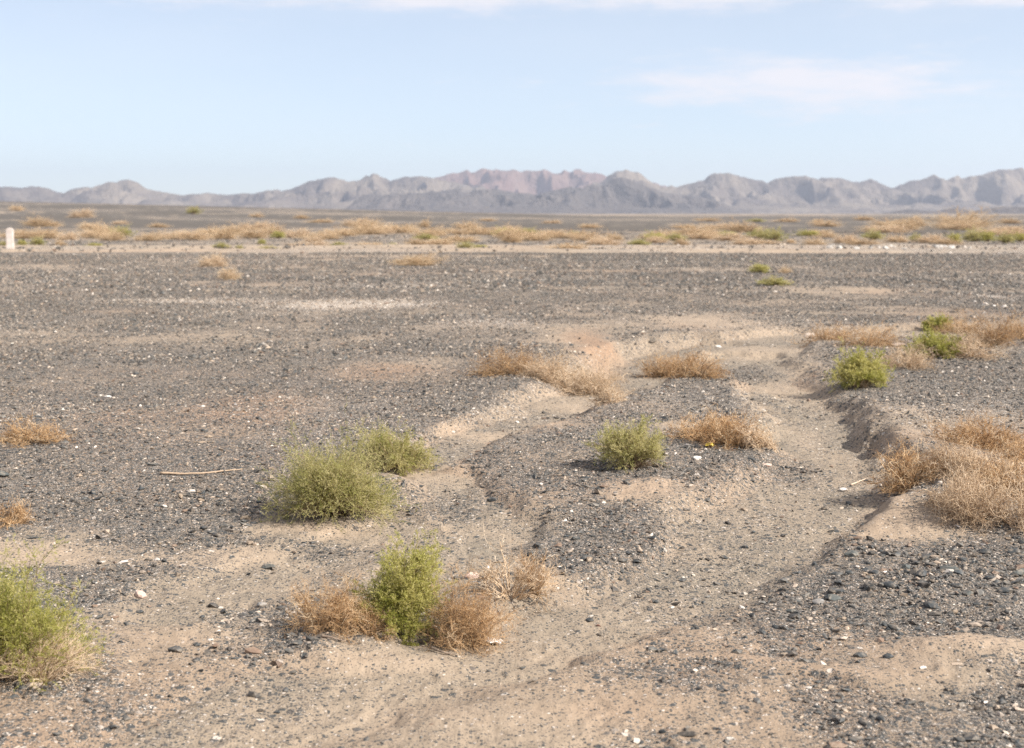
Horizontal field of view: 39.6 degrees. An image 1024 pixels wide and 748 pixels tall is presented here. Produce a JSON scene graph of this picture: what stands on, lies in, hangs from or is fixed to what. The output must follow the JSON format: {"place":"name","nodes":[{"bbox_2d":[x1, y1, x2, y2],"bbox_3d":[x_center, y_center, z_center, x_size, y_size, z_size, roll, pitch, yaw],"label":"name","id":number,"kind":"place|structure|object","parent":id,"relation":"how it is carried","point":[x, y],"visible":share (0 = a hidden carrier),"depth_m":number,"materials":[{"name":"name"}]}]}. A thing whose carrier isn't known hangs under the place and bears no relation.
{"place":"outdoors","nodes":[
{"label":"outdoors","id":0,"kind":"place"},
{"bbox_2d":[0,174,486,208],"bbox_3d":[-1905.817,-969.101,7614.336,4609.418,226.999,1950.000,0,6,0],"label":"grey mountains","id":1,"kind":"structure","parent":0,"point":[331,193],"depth_m":7730.93,"materials":[{"name":"stone"}]},
{"bbox_2d":[0,201,1023,747],"bbox_3d":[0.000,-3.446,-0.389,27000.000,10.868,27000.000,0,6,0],"label":"ground","id":2,"kind":"structure","parent":0,"point":[386,675],"depth_m":8.18,"materials":[{"name":"sand"}]},
{"bbox_2d":[6,228,13,248],"bbox_3d":[-22.505,-6.002,63.733,0.316,1.113,0.190,0,6,-7],"label":"marker post","id":3,"kind":"object","parent":2,"relation":"on","point":[9,238],"visible":0.94,"depth_m":63.64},
{"bbox_2d":[0,493,37,528],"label":"dry shrub","id":4,"kind":"object","parent":2,"relation":"on","point":[12,517],"visible":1,"depth_m":8.21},
{"bbox_2d":[0,223,58,238],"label":"dry shrub","id":5,"kind":"object","parent":2,"relation":"on","point":[27,235],"visible":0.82,"depth_m":93.10,"materials":[{"name":"plant"}]},
{"bbox_2d":[12,210,64,226],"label":"dry shrub","id":6,"kind":"object","parent":2,"relation":"on","point":[35,222],"visible":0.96,"depth_m":160.99,"materials":[{"name":"plant"}]},
{"bbox_2d":[0,405,79,448],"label":"dry shrub","id":7,"kind":"object","parent":2,"relation":"on","point":[25,437],"visible":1,"depth_m":10.16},
{"bbox_2d":[0,609,111,688],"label":"straw tuft","id":8,"kind":"object","parent":2,"relation":"on","point":[50,675],"visible":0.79,"depth_m":5.58,"materials":[{"name":"plant"}]},
{"bbox_2d":[0,533,113,692],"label":"green shrub","id":9,"kind":"object","parent":2,"relation":"on","point":[14,625],"visible":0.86,"depth_m":5.60,"materials":[{"name":"green plant"}]},
{"bbox_2d":[66,206,99,217],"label":"dry shrub","id":10,"kind":"object","parent":2,"relation":"on","point":[83,214],"visible":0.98,"depth_m":264.79,"materials":[{"name":"plant"}]},
{"bbox_2d":[72,228,118,238],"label":"dry shrub","id":11,"kind":"object","parent":2,"relation":"on","point":[93,235],"visible":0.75,"depth_m":94.49,"materials":[{"name":"plant"}]},
{"bbox_2d":[93,228,128,240],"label":"dry shrub","id":12,"kind":"object","parent":2,"relation":"on","point":[108,236],"visible":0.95,"depth_m":85.87,"materials":[{"name":"plant"}]},
{"bbox_2d":[130,227,172,240],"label":"dry shrub","id":13,"kind":"object","parent":2,"relation":"on","point":[147,237],"visible":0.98,"depth_m":86.23,"materials":[{"name":"plant"}]},
{"bbox_2d":[169,229,222,239],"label":"dry shrub","id":14,"kind":"object","parent":2,"relation":"on","point":[195,236],"visible":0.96,"depth_m":88.51,"materials":[{"name":"plant"}]},
{"bbox_2d":[160,469,240,474],"bbox_3d":[-2.024,0.639,9.268,0.532,0.022,0.068,-2,7,-14],"label":"fallen stick","id":15,"kind":"object","parent":2,"relation":"on","point":[174,473],"visible":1,"depth_m":9.23,"materials":[{"name":"wood"}]},
{"bbox_2d":[192,251,231,266],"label":"dry shrub","id":16,"kind":"object","parent":2,"relation":"on","point":[217,261],"visible":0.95,"depth_m":44.04,"materials":[{"name":"plant"}]},
{"bbox_2d":[205,224,240,238],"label":"dry shrub","id":17,"kind":"object","parent":2,"relation":"on","point":[229,235],"visible":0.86,"depth_m":91.54,"materials":[{"name":"plant"}]},
{"bbox_2d":[215,266,242,279],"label":"dry shrub","id":18,"kind":"object","parent":2,"relation":"on","point":[227,274],"visible":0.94,"depth_m":35.12,"materials":[{"name":"plant"}]},
{"bbox_2d":[232,221,270,238],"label":"dry shrub","id":19,"kind":"object","parent":2,"relation":"on","point":[251,234],"visible":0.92,"depth_m":94.07,"materials":[{"name":"plant"}]},
{"bbox_2d":[231,220,281,230],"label":"dry shrub","id":20,"kind":"object","parent":2,"relation":"on","point":[258,225],"visible":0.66,"depth_m":134.93,"materials":[{"name":"plant"}]},
{"bbox_2d":[282,226,313,237],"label":"dry shrub","id":21,"kind":"object","parent":2,"relation":"on","point":[295,234],"visible":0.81,"depth_m":97.59,"materials":[{"name":"plant"}]},
{"bbox_2d":[292,227,344,238],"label":"dry shrub","id":22,"kind":"object","parent":2,"relation":"on","point":[327,236],"visible":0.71,"depth_m":91.14,"materials":[{"name":"plant"}]},
{"bbox_2d":[274,566,377,644],"bbox_3d":[-0.791,0.982,6.228,0.523,0.305,0.538,0,6,0],"label":"dry shrub","id":23,"kind":"object","parent":2,"relation":"on","point":[316,620],"visible":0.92,"depth_m":6.19,"materials":[{"name":"plant"}]},
{"bbox_2d":[252,400,422,533],"bbox_3d":[-1.039,0.503,8.369,1.024,0.776,0.904,0,6,0],"label":"green shrub","id":24,"kind":"object","parent":2,"relation":"on","point":[322,487],"visible":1,"depth_m":8.27,"materials":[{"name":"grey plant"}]},
{"bbox_2d":[317,225,365,235],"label":"dry shrub","id":25,"kind":"object","parent":2,"relation":"on","point":[343,231],"visible":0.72,"depth_m":103.73,"materials":[{"name":"plant"}]},
{"bbox_2d":[334,216,378,226],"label":"dry shrub","id":26,"kind":"object","parent":2,"relation":"on","point":[347,223],"visible":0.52,"depth_m":163.21,"materials":[{"name":"plant"}]},
{"bbox_2d":[325,594,397,646],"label":"dry shrub","id":27,"kind":"object","parent":2,"relation":"on","point":[370,624],"visible":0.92,"depth_m":6.15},
{"bbox_2d":[332,221,391,233],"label":"dry shrub","id":28,"kind":"object","parent":2,"relation":"on","point":[372,230],"visible":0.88,"depth_m":112.06,"materials":[{"name":"plant"}]},
{"bbox_2d":[349,415,446,475],"bbox_3d":[-0.810,0.480,9.745,0.617,0.422,0.588,3,7,28],"label":"green shrub","id":29,"kind":"object","parent":2,"relation":"on","point":[404,456],"visible":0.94,"depth_m":9.70,"materials":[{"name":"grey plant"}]},
{"bbox_2d":[341,525,456,646],"bbox_3d":[-0.520,0.910,6.291,0.510,0.540,0.488,-5,8,-36],"label":"green shrub","id":30,"kind":"object","parent":2,"relation":"on","point":[404,589],"visible":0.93,"depth_m":6.24,"materials":[{"name":"green plant"}]},
{"bbox_2d":[378,222,424,232],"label":"dry shrub","id":31,"kind":"object","parent":2,"relation":"on","point":[403,229],"visible":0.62,"depth_m":118.04,"materials":[{"name":"plant"}]},
{"bbox_2d":[381,249,449,265],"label":"dry shrub","id":32,"kind":"object","parent":2,"relation":"on","point":[414,261],"visible":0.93,"depth_m":45.42,"materials":[{"name":"plant"}]},
{"bbox_2d":[418,238,458,244],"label":"dry shrub","id":33,"kind":"object","parent":2,"relation":"on","point":[443,242],"visible":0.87,"depth_m":73.48,"materials":[{"name":"plant"}]},
{"bbox_2d":[421,232,484,241],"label":"dry shrub","id":34,"kind":"object","parent":2,"relation":"on","point":[458,238],"visible":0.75,"depth_m":82.72,"materials":[{"name":"plant"}]},
{"bbox_2d":[438,223,487,234],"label":"dry shrub","id":35,"kind":"object","parent":2,"relation":"on","point":[456,231],"visible":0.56,"depth_m":111.39,"materials":[{"name":"plant"}]},
{"bbox_2d":[416,555,528,660],"bbox_3d":[-0.207,0.997,6.180,0.503,0.418,0.559,6,9,41],"label":"dry shrub","id":36,"kind":"object","parent":2,"relation":"on","point":[476,625],"visible":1,"depth_m":6.17,"materials":[{"name":"plant"}]},
{"bbox_2d":[458,225,497,234],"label":"dry shrub","id":37,"kind":"object","parent":2,"relation":"on","point":[480,232],"visible":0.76,"depth_m":109.94,"materials":[{"name":"plant"}]},
{"bbox_2d":[489,220,529,238],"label":"dry shrub","id":38,"kind":"object","parent":2,"relation":"on","point":[504,230],"visible":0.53,"depth_m":94.68,"materials":[{"name":"plant"}]},
{"bbox_2d":[0,291,1023,379],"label":"gravel","id":39,"kind":"structure","parent":2,"relation":"on","point":[67,306],"depth_m":22.37,"materials":[{"name":"gravel"}]},
{"bbox_2d":[0,252,1023,296],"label":"gravel","id":40,"kind":"structure","parent":2,"relation":"on","point":[677,257],"depth_m":40.07,"materials":[{"name":"gravel"}]},
{"bbox_2d":[0,229,1023,254],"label":"gravel","id":41,"kind":"structure","parent":2,"relation":"on","point":[78,242],"depth_m":76.86,"materials":[{"name":"gravel"}]},
{"bbox_2d":[496,225,527,242],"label":"dry shrub","id":42,"kind":"object","parent":2,"relation":"on","point":[510,238],"visible":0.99,"depth_m":80.85,"materials":[{"name":"plant"}]},
{"bbox_2d":[461,339,564,380],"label":"dry shrub","id":43,"kind":"object","parent":2,"relation":"on","point":[494,369],"visible":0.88,"depth_m":14.66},
{"bbox_2d":[449,523,584,612],"bbox_3d":[0.024,0.916,6.820,0.660,0.409,0.450,0,6,0],"label":"bare shrub","id":44,"kind":"object","parent":2,"relation":"on","point":[519,583],"visible":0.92,"depth_m":6.78,"materials":[{"name":"plant"}]},
{"bbox_2d":[506,227,555,240],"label":"dry shrub","id":45,"kind":"object","parent":2,"relation":"on","point":[536,237],"visible":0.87,"depth_m":86.17,"materials":[{"name":"plant"}]},
{"bbox_2d":[509,542,559,611],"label":"dry shrub","id":46,"kind":"object","parent":2,"relation":"on","point":[538,583],"visible":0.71,"depth_m":6.85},
{"bbox_2d":[506,344,599,392],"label":"dry shrub","id":47,"kind":"object","parent":2,"relation":"on","point":[555,374],"visible":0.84,"depth_m":14.43,"materials":[{"name":"plant"}]},
{"bbox_2d":[540,239,591,248],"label":"dry shrub","id":48,"kind":"object","parent":2,"relation":"on","point":[564,246],"visible":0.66,"depth_m":64.08,"materials":[{"name":"plant"}]},
{"bbox_2d":[551,228,606,237],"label":"dry shrub","id":49,"kind":"object","parent":2,"relation":"on","point":[564,235],"visible":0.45,"depth_m":94.34,"materials":[{"name":"plant"}]},
{"bbox_2d":[562,229,607,240],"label":"dry shrub","id":50,"kind":"object","parent":2,"relation":"on","point":[582,238],"visible":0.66,"depth_m":85.60,"materials":[{"name":"plant"}]},
{"bbox_2d":[551,350,630,397],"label":"dry shrub","id":51,"kind":"object","parent":2,"relation":"on","point":[589,387],"visible":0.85,"depth_m":14.16,"materials":[{"name":"plant"}]},
{"bbox_2d":[575,234,628,244],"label":"dry shrub","id":52,"kind":"object","parent":2,"relation":"on","point":[605,241],"visible":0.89,"depth_m":73.52,"materials":[{"name":"plant"}]},
{"bbox_2d":[587,382,639,408],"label":"dry shrub","id":53,"kind":"object","parent":2,"relation":"on","point":[602,400],"visible":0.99,"depth_m":12.54,"materials":[{"name":"plant"}]},
{"bbox_2d":[581,413,669,472],"bbox_3d":[0.763,0.443,9.521,0.600,0.386,0.568,0,6,0],"label":"green shrub","id":54,"kind":"object","parent":2,"relation":"on","point":[635,448],"visible":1,"depth_m":9.44,"materials":[{"name":"green leaf"},{"name":"twig"}]},
{"bbox_2d":[640,234,671,242],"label":"dry shrub","id":55,"kind":"object","parent":2,"relation":"on","point":[657,239],"visible":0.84,"depth_m":80.32,"materials":[{"name":"plant"}]},
{"bbox_2d":[627,346,692,378],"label":"dry shrub","id":56,"kind":"object","parent":2,"relation":"on","point":[658,371],"visible":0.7,"depth_m":16.25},
{"bbox_2d":[658,223,722,234],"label":"dry shrub","id":57,"kind":"object","parent":2,"relation":"on","point":[692,231],"visible":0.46,"depth_m":110.62,"materials":[{"name":"plant"}]},
{"bbox_2d":[659,402,736,443],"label":"dry shrub","id":58,"kind":"object","parent":2,"relation":"on","point":[684,428],"visible":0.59,"depth_m":10.50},
{"bbox_2d":[663,343,734,379],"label":"dry shrub","id":59,"kind":"object","parent":2,"relation":"on","point":[688,368],"visible":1,"depth_m":14.48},
{"bbox_2d":[682,227,720,238],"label":"dry shrub","id":60,"kind":"object","parent":2,"relation":"on","point":[701,236],"visible":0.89,"depth_m":91.30,"materials":[{"name":"plant"}]},
{"bbox_2d":[682,406,770,450],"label":"dry shrub","id":61,"kind":"object","parent":2,"relation":"on","point":[727,436],"visible":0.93,"depth_m":10.26,"materials":[{"name":"plant"}]},
{"bbox_2d":[708,230,757,240],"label":"dry shrub","id":62,"kind":"object","parent":2,"relation":"on","point":[729,237],"visible":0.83,"depth_m":86.10,"materials":[{"name":"plant"}]},
{"bbox_2d":[718,216,766,232],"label":"dry shrub","id":63,"kind":"object","parent":2,"relation":"on","point":[736,228],"visible":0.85,"depth_m":124.31,"materials":[{"name":"plant"}]},
{"bbox_2d":[728,236,765,244],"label":"dry shrub","id":64,"kind":"object","parent":2,"relation":"on","point":[747,241],"visible":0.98,"depth_m":75.34,"materials":[{"name":"plant"}]},
{"bbox_2d":[741,227,769,238],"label":"green shrub","id":65,"kind":"object","parent":2,"relation":"on","point":[759,233],"visible":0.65,"depth_m":91.23,"materials":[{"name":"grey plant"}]},
{"bbox_2d":[728,413,785,455],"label":"dry shrub","id":66,"kind":"object","parent":2,"relation":"on","point":[766,444],"visible":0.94,"depth_m":10.15,"materials":[{"name":"plant"}]},
{"bbox_2d":[747,262,771,272],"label":"green shrub","id":67,"kind":"object","parent":2,"relation":"on","point":[762,268],"visible":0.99,"depth_m":39.88,"materials":[{"name":"green plant"}]},
{"bbox_2d":[756,275,793,285],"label":"green shrub","id":68,"kind":"object","parent":2,"relation":"on","point":[776,281],"visible":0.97,"depth_m":32.53,"materials":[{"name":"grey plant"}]},
{"bbox_2d":[761,224,791,240],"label":"green shrub","id":69,"kind":"object","parent":2,"relation":"on","point":[775,235],"visible":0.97,"depth_m":86.14,"materials":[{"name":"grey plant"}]},
{"bbox_2d":[799,234,826,244],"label":"dry shrub","id":70,"kind":"object","parent":2,"relation":"on","point":[811,242],"visible":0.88,"depth_m":73.48,"materials":[{"name":"plant"}]},
{"bbox_2d":[807,218,846,226],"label":"dry shrub","id":71,"kind":"object","parent":2,"relation":"on","point":[829,223],"visible":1,"depth_m":167.96,"materials":[{"name":"plant"}]},
{"bbox_2d":[783,315,871,347],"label":"dry shrub","id":72,"kind":"object","parent":2,"relation":"on","point":[828,335],"visible":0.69,"depth_m":18.35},
{"bbox_2d":[829,232,860,242],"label":"dry shrub","id":73,"kind":"object","parent":2,"relation":"on","point":[845,238],"visible":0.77,"depth_m":79.54,"materials":[{"name":"plant"}]},
{"bbox_2d":[823,336,895,392],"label":"green shrub","id":74,"kind":"object","parent":2,"relation":"on","point":[859,370],"visible":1,"depth_m":13.37,"materials":[{"name":"green plant"}]},
{"bbox_2d":[841,235,885,244],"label":"dry shrub","id":75,"kind":"object","parent":2,"relation":"on","point":[857,242],"visible":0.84,"depth_m":73.68,"materials":[{"name":"plant"}]},
{"bbox_2d":[824,313,913,348],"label":"dry shrub","id":76,"kind":"object","parent":2,"relation":"on","point":[881,341],"visible":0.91,"depth_m":17.44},
{"bbox_2d":[860,229,887,239],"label":"green shrub","id":77,"kind":"object","parent":2,"relation":"on","point":[873,235],"visible":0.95,"depth_m":88.79,"materials":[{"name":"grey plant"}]},
{"bbox_2d":[862,223,915,232],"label":"dry shrub","id":78,"kind":"object","parent":2,"relation":"on","point":[894,229],"visible":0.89,"depth_m":122.16,"materials":[{"name":"plant"}]},
{"bbox_2d":[874,217,930,229],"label":"dry shrub","id":79,"kind":"object","parent":2,"relation":"on","point":[907,226],"visible":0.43,"depth_m":141.98,"materials":[{"name":"plant"}]},
{"bbox_2d":[859,435,948,496],"bbox_3d":[2.543,0.549,8.934,0.663,0.384,0.627,0,6,0],"label":"dry shrub","id":80,"kind":"object","parent":2,"relation":"on","point":[904,476],"visible":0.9,"depth_m":8.87,"materials":[{"name":"plant"}]},
{"bbox_2d":[863,336,945,370],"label":"dry shrub","id":81,"kind":"object","parent":2,"relation":"on","point":[910,361],"visible":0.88,"depth_m":15.35,"materials":[{"name":"plant"}]},
{"bbox_2d":[885,215,930,226],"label":"dry shrub","id":82,"kind":"object","parent":2,"relation":"on","point":[915,222],"visible":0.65,"depth_m":175.08,"materials":[{"name":"plant"}]},
{"bbox_2d":[908,232,952,242],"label":"dry shrub","id":83,"kind":"object","parent":2,"relation":"on","point":[926,239],"visible":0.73,"depth_m":78.93,"materials":[{"name":"plant"}]},
{"bbox_2d":[902,325,967,358],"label":"green shrub","id":84,"kind":"object","parent":2,"relation":"on","point":[933,341],"visible":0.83,"depth_m":16.23,"materials":[{"name":"green plant"}]},
{"bbox_2d":[920,312,953,330],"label":"green shrub","id":85,"kind":"object","parent":2,"relation":"on","point":[936,321],"visible":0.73,"depth_m":21.16,"materials":[{"name":"green plant"}]},
{"bbox_2d":[906,435,988,483],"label":"dry shrub","id":86,"kind":"object","parent":2,"relation":"on","point":[939,458],"visible":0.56,"depth_m":8.86,"materials":[{"name":"plant"}]},
{"bbox_2d":[915,308,989,334],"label":"dry shrub","id":87,"kind":"object","parent":2,"relation":"on","point":[951,327],"visible":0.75,"depth_m":20.78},
{"bbox_2d":[919,460,989,513],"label":"dry shrub","id":88,"kind":"object","parent":2,"relation":"on","point":[930,498],"visible":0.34,"depth_m":8.28,"materials":[{"name":"plant"}]},
{"bbox_2d":[927,216,985,228],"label":"dry shrub","id":89,"kind":"object","parent":2,"relation":"on","point":[942,223],"visible":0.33,"depth_m":147.60,"materials":[{"name":"plant"}]},
{"bbox_2d":[939,215,983,229],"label":"dry shrub","id":90,"kind":"object","parent":2,"relation":"on","point":[964,225],"visible":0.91,"depth_m":141.89,"materials":[{"name":"plant"}]},
{"bbox_2d":[904,451,1023,539],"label":"dry shrub","id":91,"kind":"object","parent":2,"relation":"on","point":[965,507],"visible":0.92,"depth_m":8.04,"materials":[{"name":"plant"}]},
{"bbox_2d":[923,205,1008,227],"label":"dry shrub","id":92,"kind":"object","parent":2,"relation":"on","point":[987,224],"visible":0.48,"depth_m":158.15,"materials":[{"name":"plant"}]},
{"bbox_2d":[924,317,1019,361],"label":"dry shrub","id":93,"kind":"object","parent":2,"relation":"on","point":[975,346],"visible":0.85,"depth_m":16.24,"materials":[{"name":"plant"}]},
{"bbox_2d":[921,396,1023,454],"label":"dry shrub","id":94,"kind":"object","parent":2,"relation":"on","point":[972,434],"visible":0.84,"depth_m":10.10,"materials":[{"name":"plant"}]},
{"bbox_2d":[928,433,1023,491],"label":"dry shrub","id":95,"kind":"object","parent":2,"relation":"on","point":[971,456],"visible":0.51,"depth_m":8.70,"materials":[{"name":"plant"}]},
{"bbox_2d":[961,226,994,241],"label":"green shrub","id":96,"kind":"object","parent":2,"relation":"on","point":[973,235],"visible":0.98,"depth_m":83.99,"materials":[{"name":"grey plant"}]},
{"bbox_2d":[946,303,1023,348],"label":"dry shrub","id":97,"kind":"object","parent":2,"relation":"on","point":[992,335],"visible":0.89,"depth_m":17.85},
{"bbox_2d":[966,441,1023,504],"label":"dry shrub","id":98,"kind":"object","parent":2,"relation":"on","point":[991,473],"visible":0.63,"depth_m":8.44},
{"bbox_2d":[970,466,1023,535],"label":"dry shrub","id":99,"kind":"object","parent":2,"relation":"on","point":[1020,521],"visible":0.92,"depth_m":8.00,"materials":[{"name":"plant"}]},
{"bbox_2d":[981,426,1023,460],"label":"dry shrub","id":100,"kind":"object","parent":2,"relation":"on","point":[1010,447],"visible":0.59,"depth_m":9.60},
{"bbox_2d":[0,476,1023,747],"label":"gravel","id":101,"kind":"structure","parent":0,"point":[866,586],"depth_m":6.92,"materials":[{"name":"gravel"}]},
{"bbox_2d":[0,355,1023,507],"bbox_3d":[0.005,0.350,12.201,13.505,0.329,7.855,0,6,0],"label":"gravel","id":102,"kind":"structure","parent":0,"point":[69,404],"depth_m":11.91,"materials":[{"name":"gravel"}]},
{"bbox_2d":[0,244,1023,252],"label":"dirt road","id":103,"kind":"structure","parent":0,"point":[537,248],"depth_m":61.81,"materials":[{"name":"soil"}]},
{"bbox_2d":[0,0,1023,194],"label":"sky","id":104,"kind":"structure","parent":0,"point":[180,97],"materials":[{"name":"blue"}]},
{"bbox_2d":[435,168,666,194],"bbox_3d":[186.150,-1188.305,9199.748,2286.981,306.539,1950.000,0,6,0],"label":"red mountains","id":105,"kind":"structure","parent":0,"point":[533,182],"depth_m":9358.72,"materials":[{"name":"stone"}]},
{"bbox_2d":[346,177,761,213],"bbox_3d":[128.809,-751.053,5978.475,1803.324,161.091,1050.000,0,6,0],"label":"dark foothills","id":106,"kind":"structure","parent":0,"point":[619,195],"depth_m":6005.30,"materials":[{"name":"stone"}]},
{"bbox_2d":[592,168,1023,213],"bbox_3d":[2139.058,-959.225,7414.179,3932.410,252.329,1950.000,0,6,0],"label":"grey mountains","id":107,"kind":"structure","parent":0,"point":[830,195],"depth_m":7494.71,"materials":[{"name":"stone"}]},
{"bbox_2d":[878,206,1023,213],"bbox_3d":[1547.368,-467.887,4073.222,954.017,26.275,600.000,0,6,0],"label":"dark foothills","id":108,"kind":"structure","parent":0,"point":[1010,210],"depth_m":4078.68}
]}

